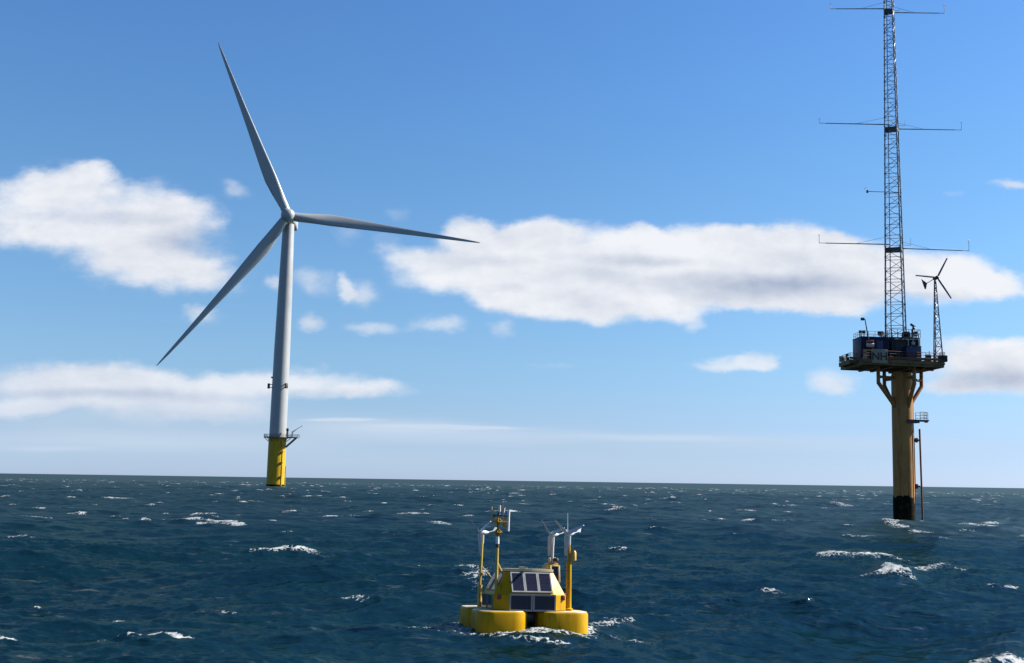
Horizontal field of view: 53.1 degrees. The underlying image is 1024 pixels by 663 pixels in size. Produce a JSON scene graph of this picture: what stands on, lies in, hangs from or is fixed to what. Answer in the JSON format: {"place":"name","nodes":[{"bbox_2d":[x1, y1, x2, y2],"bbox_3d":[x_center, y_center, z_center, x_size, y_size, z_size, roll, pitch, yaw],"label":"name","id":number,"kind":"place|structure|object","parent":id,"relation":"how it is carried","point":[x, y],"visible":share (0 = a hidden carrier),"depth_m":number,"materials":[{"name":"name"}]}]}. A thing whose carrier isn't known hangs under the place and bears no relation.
{"place":"outdoors","nodes":[
{"label":"outdoors","id":0,"kind":"place"},
{"bbox_2d":[0,473,1023,662],"bbox_3d":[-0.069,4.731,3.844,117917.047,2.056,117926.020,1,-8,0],"label":"sea","id":1,"kind":"structure","parent":0,"point":[144,569],"depth_m":47.96,"materials":[{"name":"liquid"}]},
{"bbox_2d":[156,43,479,485],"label":"wind turbine","id":2,"kind":"object","parent":1,"relation":"in","point":[286,224],"visible":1,"depth_m":463.21,"materials":[{"name":"paint"}]},
{"bbox_2d":[460,504,587,633],"bbox_3d":[0.330,7.481,30.799,3.346,4.378,3.380,4,-13,-12],"label":"instrument buoy","id":3,"kind":"object","parent":1,"relation":"on","point":[514,599],"visible":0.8,"depth_m":29.50,"materials":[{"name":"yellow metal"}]},
{"bbox_2d":[839,350,944,520],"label":"offshore platform","id":4,"kind":"structure","parent":1,"relation":"in","point":[901,398],"depth_m":128.49,"materials":[{"name":"yellow metal"}]},
{"bbox_2d":[861,318,868,357],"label":"floodlight","id":5,"kind":"object","parent":4,"relation":"on","point":[863,319],"visible":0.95,"depth_m":129.20,"materials":[{"name":"metal"}]},
{"bbox_2d":[866,340,873,357],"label":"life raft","id":6,"kind":"object","parent":4,"relation":"on","point":[869,343],"visible":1,"depth_m":127.75,"materials":[{"name":"plastic"}]},
{"bbox_2d":[853,331,888,359],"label":"equipment cabin","id":7,"kind":"object","parent":4,"relation":"on","point":[859,344],"visible":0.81,"depth_m":129.30,"materials":[{"name":"metal"}]},
{"bbox_2d":[876,340,882,348],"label":"door","id":8,"kind":"structure","parent":7,"relation":"in","point":[879,343],"depth_m":129.13,"materials":[{"name":"blue metal"}]},
{"bbox_2d":[871,349,887,362],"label":"identification sign","id":9,"kind":"object","parent":4,"relation":"attached to","point":[879,355],"visible":1,"depth_m":126.86,"materials":[{"name":"metal"}]},
{"bbox_2d":[819,0,968,336],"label":"lattice mast","id":10,"kind":"object","parent":4,"relation":"on","point":[892,128],"visible":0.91,"depth_m":134.12,"materials":[{"name":"grey metal"}]},
{"bbox_2d":[881,327,920,359],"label":"machinery housing","id":11,"kind":"object","parent":4,"relation":"on","point":[897,343],"visible":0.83,"depth_m":129.05,"materials":[{"name":"metal"}]},
{"bbox_2d":[903,346,921,360],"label":"storage box","id":12,"kind":"object","parent":4,"relation":"on","point":[909,349],"visible":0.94,"depth_m":127.80,"materials":[{"name":"blue metal"}]},
{"bbox_2d":[915,258,951,357],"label":"wind turbine","id":13,"kind":"object","parent":4,"relation":"on","point":[935,278],"visible":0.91,"depth_m":133.03,"materials":[{"name":"black metal"}]},
{"bbox_2d":[937,352,947,361],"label":"battery box","id":14,"kind":"object","parent":4,"relation":"on","point":[943,357],"visible":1,"depth_m":127.70,"materials":[{"name":"metal"}]},
{"bbox_2d":[0,0,1023,487],"label":"sky","id":15,"kind":"structure","parent":0,"point":[653,194],"materials":[{"name":"blue"}]}
]}

